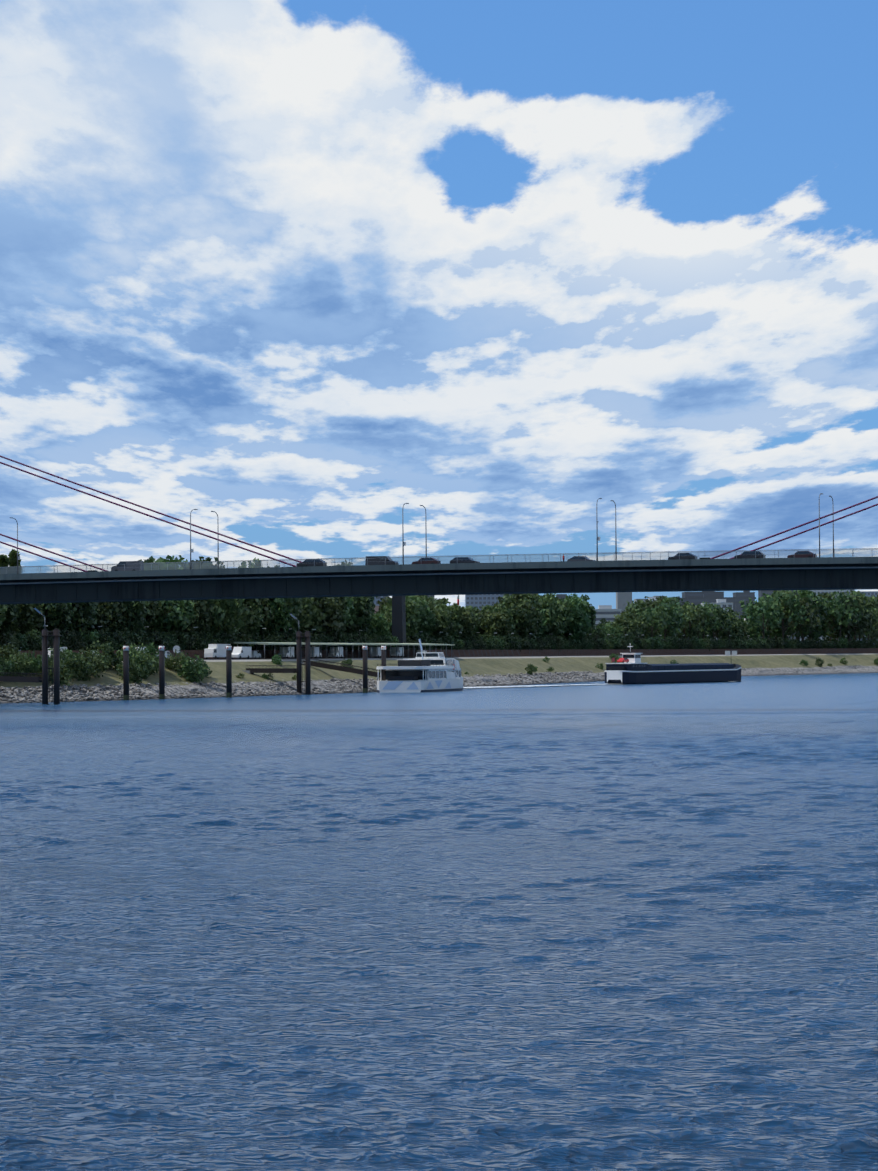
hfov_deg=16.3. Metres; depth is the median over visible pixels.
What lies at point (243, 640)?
hedge bush
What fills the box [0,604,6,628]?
tree
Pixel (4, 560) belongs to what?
poplar tree
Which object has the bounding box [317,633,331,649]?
hedge bush
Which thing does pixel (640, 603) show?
tree
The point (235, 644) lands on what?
hedge bush
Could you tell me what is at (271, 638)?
hedge bush
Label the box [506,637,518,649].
hedge bush
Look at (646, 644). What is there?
hedge bush
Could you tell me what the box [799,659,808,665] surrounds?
bank bush
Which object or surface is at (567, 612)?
tree
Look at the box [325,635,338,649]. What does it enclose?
hedge bush
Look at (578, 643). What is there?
hedge bush
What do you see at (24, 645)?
hedge bush
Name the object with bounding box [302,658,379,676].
gangway
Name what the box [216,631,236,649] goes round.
hedge bush
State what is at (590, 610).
tree
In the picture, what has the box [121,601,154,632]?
tree
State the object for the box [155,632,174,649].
hedge bush
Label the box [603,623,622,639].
tree
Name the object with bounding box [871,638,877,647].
hedge bush
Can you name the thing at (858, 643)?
hedge bush
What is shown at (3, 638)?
hedge bush
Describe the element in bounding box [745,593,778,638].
tree
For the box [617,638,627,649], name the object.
hedge bush
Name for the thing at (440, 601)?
tree
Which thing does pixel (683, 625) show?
tree
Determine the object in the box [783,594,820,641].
tree
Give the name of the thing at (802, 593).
tree
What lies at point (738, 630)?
tree
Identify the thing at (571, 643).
hedge bush
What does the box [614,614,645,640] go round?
tree
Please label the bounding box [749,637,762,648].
hedge bush
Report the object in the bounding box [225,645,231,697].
dolphin pile
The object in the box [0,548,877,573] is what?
bridge railings
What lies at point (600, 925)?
river waves
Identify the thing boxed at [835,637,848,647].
hedge bush
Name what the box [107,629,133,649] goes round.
hedge bush
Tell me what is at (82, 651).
bank bush
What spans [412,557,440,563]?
bridge car
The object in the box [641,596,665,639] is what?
tree
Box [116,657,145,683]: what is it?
bank bush
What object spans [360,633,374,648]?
hedge bush
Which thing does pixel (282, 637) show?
hedge bush
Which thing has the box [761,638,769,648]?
hedge bush
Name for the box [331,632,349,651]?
hedge bush
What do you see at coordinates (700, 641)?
hedge bush
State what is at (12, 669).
bank bush
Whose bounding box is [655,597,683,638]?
tree
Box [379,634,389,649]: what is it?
hedge bush
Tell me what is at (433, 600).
tree
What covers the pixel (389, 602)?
tree
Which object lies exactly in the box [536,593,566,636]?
tree
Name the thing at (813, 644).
hedge bush
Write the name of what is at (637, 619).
tree
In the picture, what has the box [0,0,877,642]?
sky
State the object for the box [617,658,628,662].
barge deck car
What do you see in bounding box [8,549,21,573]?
poplar tree
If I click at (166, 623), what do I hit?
tree
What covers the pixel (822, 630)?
tree
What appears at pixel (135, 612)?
tree
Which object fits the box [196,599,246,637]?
tree
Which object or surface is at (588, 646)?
hedge bush
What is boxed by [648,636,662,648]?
hedge bush
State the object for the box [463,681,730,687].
barge wake foam
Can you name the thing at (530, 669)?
bank bush
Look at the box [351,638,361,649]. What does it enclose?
hedge bush
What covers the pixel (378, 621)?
tree
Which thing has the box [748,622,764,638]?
tree
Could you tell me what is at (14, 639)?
hedge bush
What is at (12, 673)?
bank bush
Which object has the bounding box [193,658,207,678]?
bank bush
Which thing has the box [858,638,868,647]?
hedge bush
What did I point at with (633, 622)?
tree
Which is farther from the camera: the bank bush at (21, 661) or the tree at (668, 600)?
the tree at (668, 600)
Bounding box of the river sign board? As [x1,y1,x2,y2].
[173,645,179,652]
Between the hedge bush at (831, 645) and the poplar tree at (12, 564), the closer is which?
the poplar tree at (12, 564)
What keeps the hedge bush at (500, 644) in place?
on the bank
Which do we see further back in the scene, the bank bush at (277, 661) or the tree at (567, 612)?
the tree at (567, 612)
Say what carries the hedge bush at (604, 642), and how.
on the bank
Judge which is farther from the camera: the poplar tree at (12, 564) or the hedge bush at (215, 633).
the poplar tree at (12, 564)
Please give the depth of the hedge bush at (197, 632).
745.18 m
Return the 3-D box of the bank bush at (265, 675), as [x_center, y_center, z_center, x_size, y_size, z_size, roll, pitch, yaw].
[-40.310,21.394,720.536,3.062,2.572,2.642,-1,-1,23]
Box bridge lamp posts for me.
[10,493,833,573]
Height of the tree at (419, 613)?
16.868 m
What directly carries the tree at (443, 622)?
on the bank
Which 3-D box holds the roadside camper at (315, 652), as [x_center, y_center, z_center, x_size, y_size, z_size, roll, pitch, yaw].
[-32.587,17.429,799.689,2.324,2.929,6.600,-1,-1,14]
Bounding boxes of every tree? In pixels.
[0,554,11,573]
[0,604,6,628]
[0,604,20,633]
[7,604,43,635]
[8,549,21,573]
[24,603,77,636]
[60,602,98,629]
[64,602,102,633]
[86,602,125,636]
[104,601,151,635]
[120,601,161,634]
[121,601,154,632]
[138,556,177,569]
[150,600,195,635]
[156,555,187,569]
[163,600,213,632]
[184,556,224,568]
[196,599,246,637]
[233,598,261,637]
[238,557,279,567]
[253,604,262,631]
[257,598,294,638]
[258,598,274,628]
[264,598,305,636]
[289,598,307,634]
[290,597,324,633]
[310,597,343,635]
[324,597,346,633]
[325,597,348,634]
[335,559,377,611]
[338,596,374,633]
[343,597,356,624]
[353,602,374,634]
[364,613,391,639]
[377,596,391,611]
[380,598,417,619]
[382,598,419,636]
[382,599,431,637]
[383,613,391,634]
[405,595,434,601]
[405,596,434,636]
[419,597,445,604]
[420,599,435,635]
[423,599,437,609]
[428,607,453,638]
[429,596,450,607]
[433,603,462,637]
[451,606,476,640]
[463,605,479,634]
[465,612,477,638]
[472,609,494,638]
[479,611,511,637]
[481,605,510,635]
[492,596,541,638]
[497,594,537,636]
[497,594,543,636]
[508,611,517,635]
[529,608,546,636]
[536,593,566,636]
[538,594,573,637]
[554,594,591,641]
[561,594,596,636]
[588,622,607,639]
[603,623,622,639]
[611,613,640,638]
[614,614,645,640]
[621,596,656,638]
[621,611,646,634]
[623,600,651,638]
[627,611,648,635]
[635,606,670,637]
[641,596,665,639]
[643,600,683,639]
[648,608,681,634]
[652,595,666,640]
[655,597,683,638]
[656,612,686,637]
[671,596,695,608]
[673,605,685,641]
[674,602,692,641]
[675,601,694,642]
[682,605,703,640]
[684,605,718,637]
[690,601,720,638]
[703,605,731,638]
[706,604,732,640]
[715,611,743,639]
[722,606,737,637]
[726,612,747,639]
[739,600,751,619]
[743,597,782,638]
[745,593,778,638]
[748,599,787,639]
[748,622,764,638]
[758,590,787,638]
[764,590,806,639]
[766,590,801,640]
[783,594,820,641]
[786,590,821,641]
[806,590,832,641]
[807,592,830,638]
[819,590,861,642]
[819,592,835,637]
[819,594,845,641]
[828,591,870,640]
[832,595,871,646]
[841,595,874,639]
[846,590,865,642]
[857,600,877,638]
[867,595,877,631]
[867,595,877,636]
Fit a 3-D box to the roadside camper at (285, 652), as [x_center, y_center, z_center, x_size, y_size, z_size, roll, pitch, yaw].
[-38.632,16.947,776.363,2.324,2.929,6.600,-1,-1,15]
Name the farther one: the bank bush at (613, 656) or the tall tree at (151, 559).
the bank bush at (613, 656)
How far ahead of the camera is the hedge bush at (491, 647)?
1005.05 m
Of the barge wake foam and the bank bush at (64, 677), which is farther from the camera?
the barge wake foam
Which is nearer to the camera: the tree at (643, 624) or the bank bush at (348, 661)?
the bank bush at (348, 661)
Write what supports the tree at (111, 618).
on the bank
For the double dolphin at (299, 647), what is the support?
on the bank
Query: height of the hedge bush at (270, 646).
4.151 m
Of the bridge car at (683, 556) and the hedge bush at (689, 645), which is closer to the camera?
the bridge car at (683, 556)
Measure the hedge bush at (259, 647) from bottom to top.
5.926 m
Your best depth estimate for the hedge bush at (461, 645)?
968.74 m
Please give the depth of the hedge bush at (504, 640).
1024.32 m
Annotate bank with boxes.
[0,648,877,702]
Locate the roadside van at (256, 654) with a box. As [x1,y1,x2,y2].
[249,651,260,658]
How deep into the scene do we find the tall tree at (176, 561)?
899.73 m
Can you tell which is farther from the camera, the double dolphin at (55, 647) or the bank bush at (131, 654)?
the bank bush at (131, 654)
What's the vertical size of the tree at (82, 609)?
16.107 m
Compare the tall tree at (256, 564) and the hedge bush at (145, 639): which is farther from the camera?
the tall tree at (256, 564)
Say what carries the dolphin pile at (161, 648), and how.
on the bank
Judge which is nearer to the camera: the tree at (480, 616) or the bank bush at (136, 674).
the bank bush at (136, 674)
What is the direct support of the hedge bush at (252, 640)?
on the bank
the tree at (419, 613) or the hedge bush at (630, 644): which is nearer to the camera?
the tree at (419, 613)
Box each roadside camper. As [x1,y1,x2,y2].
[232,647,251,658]
[278,647,293,657]
[310,647,321,657]
[328,647,342,657]
[369,647,380,656]
[391,647,403,656]
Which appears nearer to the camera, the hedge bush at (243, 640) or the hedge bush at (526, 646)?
the hedge bush at (243, 640)
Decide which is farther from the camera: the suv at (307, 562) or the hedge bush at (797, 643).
the hedge bush at (797, 643)
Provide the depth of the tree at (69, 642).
688.69 m
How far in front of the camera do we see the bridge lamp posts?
495.69 m
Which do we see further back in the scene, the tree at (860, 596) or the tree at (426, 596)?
the tree at (860, 596)
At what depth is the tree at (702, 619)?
1254.36 m
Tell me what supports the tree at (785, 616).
on the bank
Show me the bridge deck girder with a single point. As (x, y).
(813, 573)
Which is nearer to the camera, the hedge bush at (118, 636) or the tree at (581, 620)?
the hedge bush at (118, 636)
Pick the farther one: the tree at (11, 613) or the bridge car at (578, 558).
the tree at (11, 613)
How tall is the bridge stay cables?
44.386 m
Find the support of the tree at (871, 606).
on the bank
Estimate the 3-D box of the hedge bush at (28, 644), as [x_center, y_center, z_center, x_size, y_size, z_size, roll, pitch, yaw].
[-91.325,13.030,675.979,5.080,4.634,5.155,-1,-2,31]
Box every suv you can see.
[296,559,326,565]
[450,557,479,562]
[734,551,765,558]
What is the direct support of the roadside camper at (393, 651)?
on the bank
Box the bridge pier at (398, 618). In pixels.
[392,596,405,649]
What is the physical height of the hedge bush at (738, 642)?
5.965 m
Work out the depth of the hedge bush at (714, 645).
1246.26 m
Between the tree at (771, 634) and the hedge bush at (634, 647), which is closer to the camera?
the hedge bush at (634, 647)
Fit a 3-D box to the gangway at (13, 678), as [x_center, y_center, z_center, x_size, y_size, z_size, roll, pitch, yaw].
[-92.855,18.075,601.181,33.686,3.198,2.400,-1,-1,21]
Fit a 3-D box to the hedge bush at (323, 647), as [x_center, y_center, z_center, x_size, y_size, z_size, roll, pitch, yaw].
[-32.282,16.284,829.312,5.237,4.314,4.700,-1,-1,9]
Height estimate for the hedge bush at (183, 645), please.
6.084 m
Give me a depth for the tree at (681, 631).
1277.36 m
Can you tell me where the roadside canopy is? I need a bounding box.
[234,642,454,658]
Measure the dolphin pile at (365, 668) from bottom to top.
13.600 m
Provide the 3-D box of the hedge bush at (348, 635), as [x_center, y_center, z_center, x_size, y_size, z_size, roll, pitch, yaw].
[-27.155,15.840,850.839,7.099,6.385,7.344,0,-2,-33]
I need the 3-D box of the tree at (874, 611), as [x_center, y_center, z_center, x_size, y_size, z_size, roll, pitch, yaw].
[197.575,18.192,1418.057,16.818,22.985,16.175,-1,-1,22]
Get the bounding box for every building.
[370,596,386,605]
[465,594,502,610]
[555,594,566,598]
[593,605,620,638]
[672,594,735,639]
[682,591,723,597]
[701,599,732,639]
[733,591,754,618]
[758,590,797,640]
[800,590,854,647]
[857,591,877,642]
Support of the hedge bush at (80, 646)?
on the bank
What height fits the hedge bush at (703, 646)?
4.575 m
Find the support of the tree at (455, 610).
on the bank
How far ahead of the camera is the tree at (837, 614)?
1383.09 m
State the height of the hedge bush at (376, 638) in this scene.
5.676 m
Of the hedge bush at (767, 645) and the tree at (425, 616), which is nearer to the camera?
the tree at (425, 616)
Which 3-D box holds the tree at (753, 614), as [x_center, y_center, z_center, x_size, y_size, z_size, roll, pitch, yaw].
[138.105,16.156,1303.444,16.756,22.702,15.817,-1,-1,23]
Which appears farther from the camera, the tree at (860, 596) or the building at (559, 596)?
the building at (559, 596)
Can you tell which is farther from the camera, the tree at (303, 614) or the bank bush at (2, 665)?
the tree at (303, 614)
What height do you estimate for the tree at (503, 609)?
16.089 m
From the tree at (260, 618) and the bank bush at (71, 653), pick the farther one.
the tree at (260, 618)
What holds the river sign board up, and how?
on the bank
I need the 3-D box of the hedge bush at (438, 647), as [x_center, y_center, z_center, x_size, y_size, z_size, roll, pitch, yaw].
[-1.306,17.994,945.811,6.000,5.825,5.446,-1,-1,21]
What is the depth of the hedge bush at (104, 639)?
699.68 m
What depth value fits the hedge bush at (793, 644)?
1323.19 m
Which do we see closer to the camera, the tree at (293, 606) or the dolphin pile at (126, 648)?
the dolphin pile at (126, 648)
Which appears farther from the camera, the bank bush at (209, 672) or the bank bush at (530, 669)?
the bank bush at (530, 669)
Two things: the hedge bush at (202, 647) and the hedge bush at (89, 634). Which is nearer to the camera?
the hedge bush at (89, 634)
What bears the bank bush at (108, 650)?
on the bank
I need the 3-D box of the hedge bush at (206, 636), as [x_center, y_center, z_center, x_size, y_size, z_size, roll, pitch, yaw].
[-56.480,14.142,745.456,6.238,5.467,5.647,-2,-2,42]
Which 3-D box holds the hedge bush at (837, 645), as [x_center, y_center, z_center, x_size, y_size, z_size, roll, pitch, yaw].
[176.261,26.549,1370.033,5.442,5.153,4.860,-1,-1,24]
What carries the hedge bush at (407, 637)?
on the bank
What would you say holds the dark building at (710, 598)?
on the bank
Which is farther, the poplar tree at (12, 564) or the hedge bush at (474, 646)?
the hedge bush at (474, 646)
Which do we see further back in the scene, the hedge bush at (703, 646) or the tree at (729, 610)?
the tree at (729, 610)
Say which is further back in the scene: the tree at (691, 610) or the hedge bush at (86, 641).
the tree at (691, 610)
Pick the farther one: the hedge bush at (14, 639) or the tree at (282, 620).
the tree at (282, 620)
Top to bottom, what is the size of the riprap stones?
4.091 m
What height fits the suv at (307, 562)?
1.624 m
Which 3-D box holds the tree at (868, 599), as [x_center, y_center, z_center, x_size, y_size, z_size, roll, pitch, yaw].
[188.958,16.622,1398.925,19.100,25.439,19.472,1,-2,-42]
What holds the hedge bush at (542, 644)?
on the bank
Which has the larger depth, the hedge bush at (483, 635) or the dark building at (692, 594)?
the dark building at (692, 594)
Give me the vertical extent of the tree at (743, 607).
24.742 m
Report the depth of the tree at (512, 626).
1053.38 m
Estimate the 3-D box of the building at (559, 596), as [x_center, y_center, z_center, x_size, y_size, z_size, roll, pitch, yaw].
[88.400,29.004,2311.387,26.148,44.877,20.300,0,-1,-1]
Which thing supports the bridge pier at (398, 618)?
on the bank
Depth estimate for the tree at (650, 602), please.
1267.19 m
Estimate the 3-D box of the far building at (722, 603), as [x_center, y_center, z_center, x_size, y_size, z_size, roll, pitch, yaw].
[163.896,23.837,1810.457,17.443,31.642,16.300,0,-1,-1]
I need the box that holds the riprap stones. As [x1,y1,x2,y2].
[0,670,604,703]
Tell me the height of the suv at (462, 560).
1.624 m
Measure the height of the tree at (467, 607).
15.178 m
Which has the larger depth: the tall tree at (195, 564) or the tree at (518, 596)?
the tree at (518, 596)
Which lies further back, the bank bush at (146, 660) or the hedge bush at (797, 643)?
the hedge bush at (797, 643)
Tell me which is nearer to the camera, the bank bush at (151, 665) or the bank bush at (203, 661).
the bank bush at (151, 665)
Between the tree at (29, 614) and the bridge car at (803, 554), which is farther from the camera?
the tree at (29, 614)
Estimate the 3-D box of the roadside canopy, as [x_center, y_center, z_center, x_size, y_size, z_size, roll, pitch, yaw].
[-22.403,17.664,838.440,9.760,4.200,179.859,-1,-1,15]
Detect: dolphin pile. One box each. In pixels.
[123,645,129,699]
[158,645,164,698]
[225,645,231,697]
[362,645,367,692]
[381,645,386,680]
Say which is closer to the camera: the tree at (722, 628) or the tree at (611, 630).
the tree at (611, 630)
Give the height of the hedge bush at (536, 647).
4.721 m
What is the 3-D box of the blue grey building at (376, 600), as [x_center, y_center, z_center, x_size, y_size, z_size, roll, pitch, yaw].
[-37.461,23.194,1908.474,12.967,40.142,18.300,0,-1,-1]
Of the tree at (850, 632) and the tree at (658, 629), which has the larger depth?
the tree at (850, 632)
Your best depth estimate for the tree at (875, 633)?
1436.01 m
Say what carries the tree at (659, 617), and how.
on the bank
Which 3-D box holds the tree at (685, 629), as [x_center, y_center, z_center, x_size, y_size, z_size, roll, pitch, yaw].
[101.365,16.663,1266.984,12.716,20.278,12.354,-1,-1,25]
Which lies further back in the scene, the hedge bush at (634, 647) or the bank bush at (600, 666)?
the hedge bush at (634, 647)
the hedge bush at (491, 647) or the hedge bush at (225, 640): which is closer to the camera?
the hedge bush at (225, 640)
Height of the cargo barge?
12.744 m
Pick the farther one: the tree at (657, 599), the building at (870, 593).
the building at (870, 593)
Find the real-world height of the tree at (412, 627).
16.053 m
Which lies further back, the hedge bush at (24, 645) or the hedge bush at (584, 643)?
the hedge bush at (584, 643)
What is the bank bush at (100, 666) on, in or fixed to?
on the bank
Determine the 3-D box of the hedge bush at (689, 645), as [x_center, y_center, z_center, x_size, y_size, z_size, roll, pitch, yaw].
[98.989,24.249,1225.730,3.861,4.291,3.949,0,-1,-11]
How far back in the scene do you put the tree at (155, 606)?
733.55 m
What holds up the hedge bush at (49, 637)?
on the bank
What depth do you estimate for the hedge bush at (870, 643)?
1402.77 m
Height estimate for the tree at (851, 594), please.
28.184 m
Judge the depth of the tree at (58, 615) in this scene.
689.59 m
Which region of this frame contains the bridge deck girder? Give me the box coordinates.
[0,557,877,603]
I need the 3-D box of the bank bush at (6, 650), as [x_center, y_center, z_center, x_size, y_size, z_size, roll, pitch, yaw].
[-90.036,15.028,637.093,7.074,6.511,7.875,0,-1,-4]
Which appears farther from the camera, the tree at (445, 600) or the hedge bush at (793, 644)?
the hedge bush at (793, 644)
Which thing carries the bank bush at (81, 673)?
on the bank
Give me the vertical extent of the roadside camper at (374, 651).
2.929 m
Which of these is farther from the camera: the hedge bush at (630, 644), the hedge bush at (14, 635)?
the hedge bush at (630, 644)
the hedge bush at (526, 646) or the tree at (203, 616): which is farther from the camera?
the hedge bush at (526, 646)
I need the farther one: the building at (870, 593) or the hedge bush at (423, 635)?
the building at (870, 593)
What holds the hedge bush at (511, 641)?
on the bank
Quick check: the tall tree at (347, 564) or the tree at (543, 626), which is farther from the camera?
the tall tree at (347, 564)
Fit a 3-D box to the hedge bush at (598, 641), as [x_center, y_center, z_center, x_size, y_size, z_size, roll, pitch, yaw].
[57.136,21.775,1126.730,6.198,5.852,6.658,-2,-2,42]
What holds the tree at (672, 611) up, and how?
on the bank
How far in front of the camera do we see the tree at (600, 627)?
1147.80 m
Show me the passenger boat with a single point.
(424, 671)
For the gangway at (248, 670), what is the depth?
719.66 m
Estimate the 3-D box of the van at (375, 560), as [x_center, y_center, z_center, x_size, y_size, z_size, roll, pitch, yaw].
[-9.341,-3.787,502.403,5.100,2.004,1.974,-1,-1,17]
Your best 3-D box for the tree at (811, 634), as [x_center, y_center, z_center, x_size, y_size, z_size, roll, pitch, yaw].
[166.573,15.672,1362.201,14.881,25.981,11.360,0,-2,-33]
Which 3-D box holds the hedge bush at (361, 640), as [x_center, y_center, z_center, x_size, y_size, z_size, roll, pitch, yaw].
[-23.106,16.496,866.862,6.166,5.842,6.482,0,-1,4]
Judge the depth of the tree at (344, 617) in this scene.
852.17 m
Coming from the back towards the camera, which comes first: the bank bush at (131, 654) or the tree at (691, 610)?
the tree at (691, 610)
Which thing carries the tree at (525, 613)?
on the bank
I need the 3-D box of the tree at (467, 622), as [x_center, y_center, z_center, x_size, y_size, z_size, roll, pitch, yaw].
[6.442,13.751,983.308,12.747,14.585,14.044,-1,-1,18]
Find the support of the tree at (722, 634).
on the bank
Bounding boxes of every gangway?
[0,672,41,682]
[241,665,296,673]
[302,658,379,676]
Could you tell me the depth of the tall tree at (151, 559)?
822.65 m
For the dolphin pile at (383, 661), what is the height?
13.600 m
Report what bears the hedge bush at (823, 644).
on the bank
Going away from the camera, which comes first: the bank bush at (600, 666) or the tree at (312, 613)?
the tree at (312, 613)
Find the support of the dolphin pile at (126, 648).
on the bank
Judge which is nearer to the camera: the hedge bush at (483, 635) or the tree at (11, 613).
the tree at (11, 613)
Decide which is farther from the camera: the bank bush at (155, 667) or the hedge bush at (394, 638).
the hedge bush at (394, 638)
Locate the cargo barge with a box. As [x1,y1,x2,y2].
[604,646,740,683]
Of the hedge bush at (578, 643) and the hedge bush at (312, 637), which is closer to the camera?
the hedge bush at (312, 637)
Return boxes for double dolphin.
[33,608,61,704]
[290,614,311,694]
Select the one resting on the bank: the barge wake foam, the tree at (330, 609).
the tree at (330, 609)
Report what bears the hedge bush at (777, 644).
on the bank
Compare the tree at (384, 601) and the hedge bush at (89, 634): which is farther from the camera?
the tree at (384, 601)
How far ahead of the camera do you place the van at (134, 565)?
509.26 m
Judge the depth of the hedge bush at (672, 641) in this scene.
1212.49 m
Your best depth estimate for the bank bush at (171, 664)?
690.25 m
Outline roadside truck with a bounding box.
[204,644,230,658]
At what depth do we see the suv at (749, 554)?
480.91 m
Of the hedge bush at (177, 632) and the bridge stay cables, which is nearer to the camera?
the bridge stay cables
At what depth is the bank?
949.46 m
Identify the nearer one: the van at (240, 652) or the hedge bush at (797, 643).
the van at (240, 652)
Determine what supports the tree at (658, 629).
on the bank
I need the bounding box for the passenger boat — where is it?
[376,639,462,692]
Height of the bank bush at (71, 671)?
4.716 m
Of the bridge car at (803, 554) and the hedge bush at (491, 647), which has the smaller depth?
the bridge car at (803, 554)
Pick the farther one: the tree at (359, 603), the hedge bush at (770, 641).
the hedge bush at (770, 641)
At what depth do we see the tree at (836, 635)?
1406.67 m
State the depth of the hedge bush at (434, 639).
942.78 m
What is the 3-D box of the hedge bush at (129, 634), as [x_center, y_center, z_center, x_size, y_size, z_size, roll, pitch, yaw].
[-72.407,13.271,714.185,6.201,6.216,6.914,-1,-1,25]
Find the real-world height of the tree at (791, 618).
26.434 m
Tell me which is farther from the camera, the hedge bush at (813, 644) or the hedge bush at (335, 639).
the hedge bush at (813, 644)
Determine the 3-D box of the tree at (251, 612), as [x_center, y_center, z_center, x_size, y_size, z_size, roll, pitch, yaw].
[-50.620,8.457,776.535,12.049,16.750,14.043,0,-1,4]
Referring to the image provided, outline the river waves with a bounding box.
[0,673,877,1170]
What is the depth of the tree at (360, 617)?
879.12 m
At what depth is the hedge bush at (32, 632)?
677.26 m
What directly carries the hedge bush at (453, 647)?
on the bank
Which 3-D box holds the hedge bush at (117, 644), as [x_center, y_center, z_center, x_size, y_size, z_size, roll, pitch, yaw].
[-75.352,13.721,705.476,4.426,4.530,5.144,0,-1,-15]
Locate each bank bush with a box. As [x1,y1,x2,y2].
[0,643,20,661]
[0,657,11,673]
[0,657,14,675]
[5,653,31,675]
[6,660,20,675]
[12,656,34,674]
[21,650,41,674]
[48,645,74,668]
[48,649,73,680]
[48,658,72,685]
[61,661,74,677]
[65,652,94,680]
[75,651,108,678]
[77,647,103,675]
[89,640,113,668]
[102,653,120,668]
[113,644,144,673]
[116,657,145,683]
[128,642,149,658]
[132,650,156,678]
[139,652,155,669]
[141,642,165,669]
[148,653,158,674]
[165,649,190,671]
[177,654,210,682]
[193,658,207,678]
[195,659,211,677]
[261,673,272,679]
[271,654,282,664]
[341,658,352,667]
[525,663,536,674]
[595,663,603,668]
[609,653,619,662]
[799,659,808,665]
[815,657,823,666]
[840,657,847,664]
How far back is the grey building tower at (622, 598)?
2302.58 m
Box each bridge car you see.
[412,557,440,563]
[567,556,595,560]
[668,553,696,559]
[787,551,816,557]
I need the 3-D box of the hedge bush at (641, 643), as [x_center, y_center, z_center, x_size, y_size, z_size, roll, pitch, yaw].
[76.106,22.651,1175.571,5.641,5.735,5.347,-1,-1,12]
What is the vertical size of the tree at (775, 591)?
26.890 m
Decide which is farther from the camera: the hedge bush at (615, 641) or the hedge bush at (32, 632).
the hedge bush at (615, 641)
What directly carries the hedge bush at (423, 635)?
on the bank
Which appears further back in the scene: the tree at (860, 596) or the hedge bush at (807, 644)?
the tree at (860, 596)
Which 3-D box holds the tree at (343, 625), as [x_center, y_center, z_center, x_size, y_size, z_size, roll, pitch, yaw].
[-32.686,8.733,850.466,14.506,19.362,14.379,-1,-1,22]
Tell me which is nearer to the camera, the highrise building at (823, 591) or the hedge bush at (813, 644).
the hedge bush at (813, 644)
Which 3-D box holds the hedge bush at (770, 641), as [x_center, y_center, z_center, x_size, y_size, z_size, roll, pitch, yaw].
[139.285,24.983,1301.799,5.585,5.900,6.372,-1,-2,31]
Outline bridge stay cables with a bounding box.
[0,455,877,571]
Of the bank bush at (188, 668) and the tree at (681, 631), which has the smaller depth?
the bank bush at (188, 668)
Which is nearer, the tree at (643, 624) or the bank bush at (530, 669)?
the bank bush at (530, 669)
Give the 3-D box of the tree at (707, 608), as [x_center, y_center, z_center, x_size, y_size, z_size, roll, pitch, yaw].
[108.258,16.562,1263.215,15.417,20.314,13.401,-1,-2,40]
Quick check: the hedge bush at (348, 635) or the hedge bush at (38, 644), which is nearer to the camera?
the hedge bush at (38, 644)
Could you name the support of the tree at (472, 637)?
on the bank
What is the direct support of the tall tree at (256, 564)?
on the bank
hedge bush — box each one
[0,631,14,647]
[0,632,21,648]
[6,630,24,649]
[10,633,28,650]
[20,635,35,650]
[21,634,41,650]
[24,629,41,650]
[33,629,51,650]
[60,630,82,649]
[71,637,87,649]
[78,629,100,645]
[78,637,90,649]
[81,629,102,649]
[92,630,111,648]
[105,636,119,650]
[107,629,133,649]
[120,629,140,646]
[127,630,153,646]
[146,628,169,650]
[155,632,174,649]
[164,633,180,649]
[166,629,185,646]
[167,630,188,649]
[184,629,208,649]
[187,632,209,649]
[198,633,218,648]
[210,632,223,643]
[213,631,229,643]
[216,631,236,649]
[230,634,239,647]
[234,631,251,646]
[241,634,254,647]
[248,631,263,649]
[261,634,283,649]
[264,638,275,649]
[273,631,294,646]
[283,631,303,647]
[301,632,316,648]
[310,633,325,646]
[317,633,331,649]
[317,638,328,649]
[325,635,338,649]
[327,631,339,646]
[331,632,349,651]
[334,632,354,651]
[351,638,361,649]
[353,634,366,649]
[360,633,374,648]
[368,635,383,642]
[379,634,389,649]
[387,637,398,646]
[406,635,412,649]
[420,634,432,649]
[427,636,437,649]
[429,635,445,649]
[433,633,455,649]
[447,638,456,649]
[453,638,464,649]
[472,641,479,649]
[478,634,489,646]
[485,641,494,649]
[492,635,506,649]
[499,635,510,649]
[504,638,516,650]
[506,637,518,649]
[519,638,530,649]
[528,636,546,649]
[531,640,541,649]
[564,637,576,648]
[569,637,580,648]
[579,637,588,648]
[584,636,596,648]
[584,640,592,648]
[592,637,603,648]
[597,637,609,648]
[603,636,621,647]
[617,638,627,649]
[621,636,633,649]
[628,638,637,648]
[635,637,644,648]
[640,638,649,648]
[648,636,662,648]
[665,636,679,648]
[671,637,680,648]
[684,641,691,648]
[689,637,703,648]
[697,642,706,648]
[711,641,719,648]
[718,639,726,648]
[730,638,743,648]
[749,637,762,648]
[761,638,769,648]
[768,638,774,648]
[770,636,784,648]
[786,638,796,648]
[795,639,804,648]
[798,640,809,648]
[803,638,816,648]
[811,638,822,648]
[820,638,826,648]
[824,642,833,647]
[829,639,840,647]
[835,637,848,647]
[847,640,856,647]
[853,639,862,647]
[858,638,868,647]
[862,638,872,647]
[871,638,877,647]
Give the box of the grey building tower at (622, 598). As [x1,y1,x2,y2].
[616,592,631,612]
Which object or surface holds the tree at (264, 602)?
on the bank
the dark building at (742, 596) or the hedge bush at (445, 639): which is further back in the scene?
the dark building at (742, 596)

